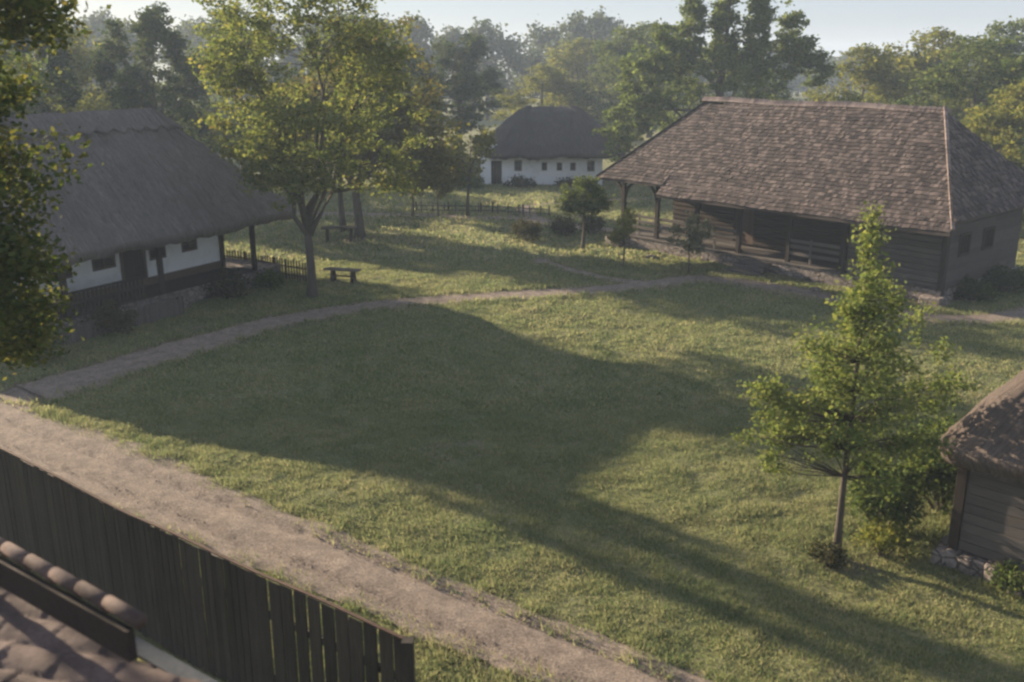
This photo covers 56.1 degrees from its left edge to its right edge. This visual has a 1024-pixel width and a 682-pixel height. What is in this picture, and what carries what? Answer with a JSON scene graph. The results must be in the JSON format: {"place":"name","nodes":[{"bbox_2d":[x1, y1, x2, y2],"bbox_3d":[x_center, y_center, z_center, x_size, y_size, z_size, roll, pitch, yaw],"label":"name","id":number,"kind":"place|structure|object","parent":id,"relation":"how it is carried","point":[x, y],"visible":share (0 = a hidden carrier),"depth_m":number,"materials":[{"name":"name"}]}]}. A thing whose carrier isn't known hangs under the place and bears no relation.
{"place":"outdoors","nodes":[
{"label":"outdoors","id":0,"kind":"place"},
{"bbox_2d":[0,537,217,681],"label":"foreground tile roof","id":1,"kind":"structure","parent":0,"point":[50,632],"depth_m":5.96,"materials":[{"name":"ceramic"}]},
{"bbox_2d":[0,397,712,681],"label":"dirt road","id":2,"kind":"structure","parent":0,"point":[517,639],"depth_m":18.06,"materials":[{"name":"brown soil"}]},
{"bbox_2d":[0,81,1023,681],"bbox_3d":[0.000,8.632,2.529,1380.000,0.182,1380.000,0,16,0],"label":"ground","id":3,"kind":"structure","parent":0,"point":[16,393],"depth_m":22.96,"materials":[{"name":"green plant"}]},
{"bbox_2d":[0,49,62,114],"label":"pale green tree","id":4,"kind":"object","parent":3,"relation":"on","point":[27,60],"visible":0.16,"depth_m":52.74,"materials":[{"name":"green plant"}]},
{"bbox_2d":[0,25,86,113],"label":"dark upswept tree","id":5,"kind":"object","parent":3,"relation":"on","point":[70,97],"visible":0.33,"depth_m":63.02,"materials":[{"name":"green plant"}]},
{"bbox_2d":[0,0,110,383],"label":"overhanging linden tree","id":6,"kind":"object","parent":3,"relation":"on","point":[19,258],"visible":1,"depth_m":13.59,"materials":[{"name":"green plant"}]},
{"bbox_2d":[27,23,141,111],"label":"yellow green tree","id":7,"kind":"object","parent":3,"relation":"on","point":[93,96],"visible":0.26,"depth_m":73.61,"materials":[{"name":"green plant"}]},
{"bbox_2d":[80,296,140,335],"bbox_3d":[-13.672,-0.799,32.714,1.887,1.272,1.796,8,18,25],"label":"shrub","id":8,"kind":"object","parent":3,"relation":"on","point":[110,320],"visible":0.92,"depth_m":32.55,"materials":[{"name":"green plant"}]},
{"bbox_2d":[51,295,184,348],"bbox_3d":[-13.457,-0.678,33.180,0.156,0.844,5.408,9,19,28],"label":"garden fence","id":9,"kind":"object","parent":3,"relation":"on","point":[166,308],"visible":0.69,"depth_m":33.74,"materials":[{"name":"brown wood"}]},
{"bbox_2d":[85,1,208,137],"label":"dark upswept tree","id":10,"kind":"object","parent":3,"relation":"on","point":[149,27],"visible":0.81,"depth_m":59.10,"materials":[{"name":"green plant"}]},
{"bbox_2d":[0,108,296,339],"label":"thatched farmhouse","id":11,"kind":"object","parent":3,"relation":"on","point":[154,208],"visible":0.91,"depth_m":35.38,"materials":[{"name":"paint"}]},
{"bbox_2d":[51,266,72,281],"bbox_3d":[-15.891,-2.506,33.806,0.105,0.700,0.800,9,19,28],"label":"window","id":12,"kind":"structure","parent":11,"relation":"in","point":[69,275],"depth_m":34.07,"materials":[{"name":"black glass"}]},
{"bbox_2d":[91,254,115,271],"bbox_3d":[-15.027,-3.031,35.242,0.105,0.800,1.000,9,19,28],"label":"window","id":13,"kind":"structure","parent":11,"relation":"in","point":[108,262],"depth_m":35.30,"materials":[{"name":"black glass"}]},
{"bbox_2d":[122,249,142,281],"bbox_3d":[-14.474,-2.925,36.480,0.050,1.780,0.923,9,19,28],"label":"door","id":14,"kind":"structure","parent":11,"relation":"in","point":[132,262],"depth_m":36.50,"materials":[{"name":"brown wood"}]},
{"bbox_2d":[149,246,165,260],"bbox_3d":[-13.816,-3.581,37.296,0.105,0.800,0.800,9,19,28],"label":"window","id":15,"kind":"structure","parent":11,"relation":"in","point":[152,256],"depth_m":37.26,"materials":[{"name":"black glass"}]},
{"bbox_2d":[181,239,197,252],"bbox_3d":[-13.025,-3.924,38.645,0.105,0.600,0.800,9,19,28],"label":"window","id":16,"kind":"structure","parent":11,"relation":"in","point":[186,246],"depth_m":38.68,"materials":[{"name":"black glass"}]},
{"bbox_2d":[0,446,414,681],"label":"plank fence","id":17,"kind":"object","parent":3,"relation":"on","point":[127,557],"visible":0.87,"depth_m":14.54,"materials":[{"name":"brown wood"}]},
{"bbox_2d":[204,267,251,299],"bbox_3d":[-11.258,-2.246,37.713,1.950,1.242,1.910,0,16,0],"label":"shrub","id":18,"kind":"object","parent":3,"relation":"on","point":[228,287],"visible":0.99,"depth_m":37.58,"materials":[{"name":"green plant"}]},
{"bbox_2d":[162,7,309,172],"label":"pale green tree","id":19,"kind":"object","parent":3,"relation":"on","point":[209,141],"visible":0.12,"depth_m":70.62,"materials":[{"name":"green plant"}]},
{"bbox_2d":[219,249,306,281],"bbox_3d":[-10.792,-3.307,41.870,6.137,1.002,0.359,10,19,32],"label":"picket fence","id":20,"kind":"object","parent":3,"relation":"on","point":[246,257],"visible":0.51,"depth_m":41.04,"materials":[{"name":"brown wood"}]},
{"bbox_2d":[250,265,287,290],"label":"shrub","id":21,"kind":"object","parent":3,"relation":"on","point":[268,277],"visible":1,"depth_m":39.09,"materials":[{"name":"green plant"}]},
{"bbox_2d":[185,0,437,297],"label":"yellowing walnut tree","id":22,"kind":"object","parent":3,"relation":"on","point":[288,176],"visible":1,"depth_m":34.92,"materials":[{"name":"green plant"}]},
{"bbox_2d":[277,70,400,231],"bbox_3d":[-9.170,-10.161,51.058,6.566,9.116,6.925,0,16,0],"label":"slim tree","id":23,"kind":"object","parent":3,"relation":"on","point":[342,220],"visible":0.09,"depth_m":50.50,"materials":[{"name":"green plant"}]},
{"bbox_2d":[321,226,356,242],"bbox_3d":[-8.911,-5.488,49.456,1.835,0.794,0.721,-2,16,-8],"label":"rustic table","id":24,"kind":"object","parent":3,"relation":"on","point":[327,228],"visible":0.95,"depth_m":49.20,"materials":[{"name":"brown wood"}]},
{"bbox_2d":[323,267,360,282],"bbox_3d":[-7.147,-2.752,40.443,1.585,0.600,0.427,5,17,15],"label":"rustic bench","id":25,"kind":"object","parent":3,"relation":"on","point":[333,275],"visible":0.99,"depth_m":40.34,"materials":[{"name":"brown wood"}]},
{"bbox_2d":[296,12,393,145],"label":"pale green tree","id":26,"kind":"object","parent":3,"relation":"on","point":[327,39],"visible":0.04,"depth_m":77.35,"materials":[{"name":"green plant"}]},
{"bbox_2d":[0,5,709,117],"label":"woods","id":27,"kind":"object","parent":3,"relation":"on","point":[600,25],"visible":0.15,"depth_m":155.13,"materials":[{"name":"green plant"}]},
{"bbox_2d":[248,14,470,237],"bbox_3d":[-7.796,-10.730,49.013,11.410,11.342,7.450,0,16,0],"label":"rusty leaved tree","id":28,"kind":"object","parent":3,"relation":"on","point":[430,171],"visible":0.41,"depth_m":48.47,"materials":[{"name":"green plant"}]},
{"bbox_2d":[366,38,452,156],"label":"pale green tree","id":29,"kind":"object","parent":3,"relation":"on","point":[440,81],"visible":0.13,"depth_m":79.96,"materials":[{"name":"green plant"}]},
{"bbox_2d":[296,212,618,232],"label":"lane","id":30,"kind":"structure","parent":3,"relation":"on","point":[478,217],"depth_m":57.26,"materials":[{"name":"beige soil"}]},
{"bbox_2d":[389,146,427,215],"bbox_3d":[-5.937,-9.437,56.545,2.886,4.569,3.336,-5,17,-18],"label":"young fruit tree","id":31,"kind":"object","parent":30,"relation":"on","point":[412,212],"visible":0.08,"depth_m":56.25,"materials":[{"name":"green plant"}]},
{"bbox_2d":[426,162,460,216],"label":"young fruit tree","id":32,"kind":"object","parent":30,"relation":"on","point":[443,191],"visible":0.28,"depth_m":56.86,"materials":[{"name":"green plant"}]},
{"bbox_2d":[409,30,508,162],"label":"dark upswept tree","id":33,"kind":"object","parent":3,"relation":"on","point":[467,81],"visible":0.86,"depth_m":84.00,"materials":[{"name":"green plant"}]},
{"bbox_2d":[437,124,501,215],"bbox_3d":[-2.615,-10.065,57.006,4.068,5.572,3.520,0,16,0],"label":"young fruit tree","id":34,"kind":"object","parent":3,"relation":"on","point":[484,141],"visible":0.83,"depth_m":56.47,"materials":[{"name":"green plant"}]},
{"bbox_2d":[457,175,485,188],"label":"shrub","id":35,"kind":"object","parent":3,"relation":"on","point":[476,182],"visible":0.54,"depth_m":69.79,"materials":[{"name":"green plant"}]},
{"bbox_2d":[415,202,549,215],"bbox_3d":[-1.768,-8.074,58.527,8.403,0.785,0.779,3,17,11],"label":"rail fence","id":36,"kind":"object","parent":3,"relation":"on","point":[481,210],"visible":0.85,"depth_m":58.71,"materials":[{"name":"brown wood"}]},
{"bbox_2d":[0,279,1008,681],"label":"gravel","id":37,"kind":"structure","parent":3,"relation":"on","point":[340,543],"depth_m":18.52,"materials":[{"name":"grey gravel"}]},
{"bbox_2d":[501,173,536,187],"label":"shrub","id":38,"kind":"object","parent":3,"relation":"on","point":[518,182],"visible":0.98,"depth_m":70.38,"materials":[{"name":"green plant"}]},
{"bbox_2d":[14,275,1023,399],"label":"footpath","id":39,"kind":"structure","parent":3,"relation":"on","point":[66,381],"depth_m":34.44,"materials":[{"name":"brown soil"}]},
{"bbox_2d":[27,75,1022,150],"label":"thicket","id":40,"kind":"object","parent":3,"relation":"on","point":[786,92],"depth_m":93.22,"materials":[{"name":"green plant"}]},
{"bbox_2d":[505,216,546,240],"bbox_3d":[0.761,-5.789,49.693,2.114,1.306,2.025,14,22,40],"label":"shrub","id":41,"kind":"object","parent":3,"relation":"on","point":[521,226],"visible":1,"depth_m":49.45,"materials":[{"name":"green plant"}]},
{"bbox_2d":[485,62,593,121],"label":"yellow green tree","id":42,"kind":"object","parent":3,"relation":"on","point":[558,83],"visible":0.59,"depth_m":97.85,"materials":[{"name":"green plant"}]},
{"bbox_2d":[478,105,625,185],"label":"whitewashed cottage","id":43,"kind":"structure","parent":3,"relation":"on","point":[546,145],"depth_m":71.41,"materials":[{"name":"paint"}]},
{"bbox_2d":[491,161,501,183],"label":"door","id":44,"kind":"structure","parent":43,"relation":"in","point":[496,166],"depth_m":71.85,"materials":[{"name":"wood"}]},
{"bbox_2d":[514,160,521,170],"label":"window","id":45,"kind":"structure","parent":43,"relation":"in","point":[517,163],"depth_m":71.57,"materials":[{"name":"grey glass"}]},
{"bbox_2d":[542,162,546,170],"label":"window","id":46,"kind":"structure","parent":43,"relation":"in","point":[544,164],"depth_m":71.49,"materials":[{"name":"grey glass"}]},
{"bbox_2d":[557,162,561,170],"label":"window","id":47,"kind":"structure","parent":43,"relation":"in","point":[559,164],"depth_m":71.43,"materials":[{"name":"grey glass"}]},
{"bbox_2d":[570,162,575,170],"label":"window","id":48,"kind":"structure","parent":43,"relation":"in","point":[572,164],"depth_m":71.38,"materials":[{"name":"grey glass"}]},
{"bbox_2d":[587,161,594,170],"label":"window","id":49,"kind":"structure","parent":43,"relation":"in","point":[590,164],"depth_m":71.31,"materials":[{"name":"grey glass"}]},
{"bbox_2d":[546,215,578,234],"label":"shrub","id":50,"kind":"object","parent":3,"relation":"on","point":[561,225],"visible":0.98,"depth_m":51.18,"materials":[{"name":"green plant"}]},
{"bbox_2d":[554,176,584,187],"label":"shrub","id":51,"kind":"object","parent":3,"relation":"on","point":[569,181],"visible":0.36,"depth_m":70.56,"materials":[{"name":"green plant"}]},
{"bbox_2d":[522,37,618,119],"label":"yellow green tree","id":52,"kind":"object","parent":3,"relation":"on","point":[578,59],"visible":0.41,"depth_m":110.54,"materials":[{"name":"green plant"}]},
{"bbox_2d":[551,173,616,249],"bbox_3d":[3.507,-6.329,46.967,2.848,4.039,2.693,8,18,24],"label":"round green tree","id":53,"kind":"object","parent":3,"relation":"on","point":[594,199],"visible":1,"depth_m":46.46,"materials":[{"name":"green plant"}]},
{"bbox_2d":[578,213,606,231],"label":"shrub","id":54,"kind":"object","parent":3,"relation":"on","point":[590,224],"visible":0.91,"depth_m":51.99,"materials":[{"name":"green plant"}]},
{"bbox_2d":[532,258,652,282],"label":"gravel path","id":55,"kind":"structure","parent":3,"relation":"on","point":[566,268],"depth_m":42.30,"materials":[{"name":"grey gravel"}]},
{"bbox_2d":[602,204,639,266],"bbox_3d":[4.905,-4.658,43.176,1.675,2.965,1.653,10,19,31],"label":"yellow sapling","id":56,"kind":"object","parent":3,"relation":"on","point":[623,232],"visible":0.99,"depth_m":42.94,"materials":[{"name":"green plant"}]},
{"bbox_2d":[559,22,684,151],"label":"pale green tree","id":57,"kind":"object","parent":3,"relation":"on","point":[617,51],"visible":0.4,"depth_m":94.15,"materials":[{"name":"green plant"}]},
{"bbox_2d":[645,255,658,258],"bbox_3d":[6.612,-3.915,45.314,0.718,0.319,0.467,-5,17,-17],"label":"field stone","id":58,"kind":"object","parent":3,"relation":"on","point":[651,256],"visible":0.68,"depth_m":45.16,"materials":[{"name":"grey stone"}]},
{"bbox_2d":[611,20,700,137],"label":"pale green tree","id":59,"kind":"object","parent":3,"relation":"on","point":[649,135],"visible":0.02,"depth_m":112.85,"materials":[{"name":"green plant"}]},
{"bbox_2d":[664,210,715,273],"bbox_3d":[7.679,-4.202,41.611,1.825,2.970,1.713,15,22,42],"label":"silvery sapling","id":60,"kind":"object","parent":3,"relation":"on","point":[700,235],"visible":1,"depth_m":41.37,"materials":[{"name":"green plant"}]},
{"bbox_2d":[591,0,841,162],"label":"tall spired tree","id":61,"kind":"object","parent":3,"relation":"on","point":[725,52],"visible":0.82,"depth_m":63.92,"materials":[{"name":"green plant"}]},
{"bbox_2d":[680,47,791,107],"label":"pale green tree","id":62,"kind":"object","parent":3,"relation":"on","point":[709,92],"visible":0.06,"depth_m":99.57,"materials":[{"name":"green plant"}]},
{"bbox_2d":[595,96,1023,306],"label":"shingled log house","id":63,"kind":"structure","parent":3,"relation":"on","point":[783,188],"depth_m":40.14,"materials":[{"name":"brown wood"}]},
{"bbox_2d":[734,208,754,244],"bbox_3d":[10.906,-5.576,44.871,0.050,2.030,1.095,-14,21,-39],"label":"door","id":64,"kind":"structure","parent":63,"relation":"in","point":[748,215],"depth_m":44.81,"materials":[{"name":"brown wood"}]},
{"bbox_2d":[957,232,972,256],"bbox_3d":[17.459,-3.745,37.144,0.900,0.900,0.200,-14,21,-39],"label":"window","id":65,"kind":"structure","parent":63,"relation":"in","point":[963,237],"depth_m":37.19,"materials":[{"name":"black glass"}]},
{"bbox_2d":[981,226,995,250],"bbox_3d":[19.022,-4.128,38.453,0.950,0.900,0.200,-14,21,-39],"label":"window","id":66,"kind":"structure","parent":63,"relation":"in","point":[986,233],"depth_m":38.50,"materials":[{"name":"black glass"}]},
{"bbox_2d":[808,287,820,290],"bbox_3d":[12.293,-2.059,39.000,0.526,0.280,0.356,4,17,15],"label":"field stone","id":67,"kind":"object","parent":3,"relation":"on","point":[814,289],"visible":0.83,"depth_m":38.85,"materials":[{"name":"grey stone"}]},
{"bbox_2d":[806,536,849,570],"bbox_3d":[5.865,3.941,17.851,0.771,0.533,0.821,0,16,0],"label":"shrub","id":68,"kind":"object","parent":3,"relation":"on","point":[830,557],"visible":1,"depth_m":17.78,"materials":[{"name":"green plant"}]},
{"bbox_2d":[837,88,869,102],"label":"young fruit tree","id":69,"kind":"object","parent":3,"relation":"on","point":[855,98],"visible":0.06,"depth_m":61.31,"materials":[{"name":"green plant"}]},
{"bbox_2d":[722,200,988,554],"bbox_3d":[6.135,0.880,17.265,4.627,6.903,2.853,0,16,0],"label":"young maple tree","id":70,"kind":"object","parent":3,"relation":"on","point":[857,313],"visible":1,"depth_m":16.98,"materials":[{"name":"green plant"}]},
{"bbox_2d":[699,43,1023,98],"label":"distant woods","id":71,"kind":"object","parent":3,"relation":"on","point":[798,80],"visible":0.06,"depth_m":232.53,"materials":[{"name":"green plant"}]},
{"bbox_2d":[802,42,930,105],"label":"yellow green tree","id":72,"kind":"object","parent":3,"relation":"on","point":[879,71],"visible":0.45,"depth_m":72.06,"materials":[{"name":"green plant"}]},
{"bbox_2d":[852,277,892,296],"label":"shrub","id":73,"kind":"object","parent":3,"relation":"on","point":[878,285],"visible":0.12,"depth_m":37.87,"materials":[{"name":"green plant"}]},
{"bbox_2d":[835,441,933,531],"bbox_3d":[7.319,3.027,18.911,1.824,1.686,1.899,6,17,18],"label":"shrub","id":74,"kind":"object","parent":3,"relation":"on","point":[897,511],"visible":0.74,"depth_m":18.72,"materials":[{"name":"green plant"}]},
{"bbox_2d":[847,513,922,559],"bbox_3d":[7.079,3.741,18.085,1.272,0.780,0.977,10,19,30],"label":"shrub","id":75,"kind":"object","parent":3,"relation":"on","point":[884,536],"visible":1,"depth_m":18.02,"materials":[{"name":"green plant"}]},
{"bbox_2d":[845,26,996,120],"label":"yellow green tree","id":76,"kind":"object","parent":3,"relation":"on","point":[914,59],"visible":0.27,"depth_m":76.34,"materials":[{"name":"green plant"}]},
{"bbox_2d":[896,413,959,514],"bbox_3d":[8.888,2.535,19.636,2.027,2.220,1.866,11,20,34],"label":"shrub","id":77,"kind":"object","parent":3,"relation":"on","point":[940,473],"visible":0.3,"depth_m":19.39,"materials":[{"name":"green plant"}]},
{"bbox_2d":[882,32,1023,170],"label":"pale green tree","id":78,"kind":"object","parent":3,"relation":"on","point":[950,86],"visible":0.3,"depth_m":62.92,"materials":[{"name":"green plant"}]},
{"bbox_2d":[931,369,1023,596],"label":"thatched hut","id":79,"kind":"object","parent":3,"relation":"on","point":[986,530],"visible":0.95,"depth_m":17.11,"materials":[{"name":"wood"}]},
{"bbox_2d":[953,273,1003,302],"bbox_3d":[17.935,-2.075,37.412,1.928,1.080,2.437,-14,22,-40],"label":"shrub","id":80,"kind":"object","parent":3,"relation":"on","point":[974,290],"visible":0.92,"depth_m":36.98,"materials":[{"name":"green plant"}]},
{"bbox_2d":[955,15,1023,117],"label":"pale green tree","id":81,"kind":"object","parent":3,"relation":"on","point":[997,31],"visible":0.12,"depth_m":79.22,"materials":[{"name":"green plant"}]},
{"bbox_2d":[956,54,1023,167],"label":"pale green tree","id":82,"kind":"object","parent":3,"relation":"on","point":[1013,69],"visible":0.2,"depth_m":54.76,"materials":[{"name":"green plant"}]},
{"bbox_2d":[960,79,1023,231],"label":"yellow green tree","id":83,"kind":"object","parent":3,"relation":"on","point":[1014,113],"visible":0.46,"depth_m":50.37,"materials":[{"name":"green plant"}]},
{"bbox_2d":[978,259,1023,292],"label":"shrub","id":84,"kind":"object","parent":3,"relation":"on","point":[1010,280],"visible":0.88,"depth_m":38.60,"materials":[{"name":"green plant"}]},
{"bbox_2d":[985,558,1023,596],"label":"shrub","id":85,"kind":"object","parent":3,"relation":"on","point":[1002,579],"visible":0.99,"depth_m":16.84,"materials":[{"name":"green plant"}]},
{"bbox_2d":[1012,127,1023,160],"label":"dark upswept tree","id":86,"kind":"object","parent":3,"relation":"on","point":[1022,153],"visible":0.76,"depth_m":47.27,"materials":[{"name":"green plant"}]},
{"bbox_2d":[24,0,1023,59],"label":"sky","id":87,"kind":"structure","parent":0,"point":[841,25],"materials":[{"name":"white"}]},
{"bbox_2d":[40,52,1022,80],"bbox_3d":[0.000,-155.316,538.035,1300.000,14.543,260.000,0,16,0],"label":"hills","id":88,"kind":"structure","parent":0,"point":[161,66],"depth_m":495.61,"materials":[{"name":"green plant"}]},
{"bbox_2d":[517,197,665,225],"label":"garden path","id":89,"kind":"structure","parent":0,"point":[533,216],"depth_m":59.94,"materials":[{"name":"beige soil"}]}
]}

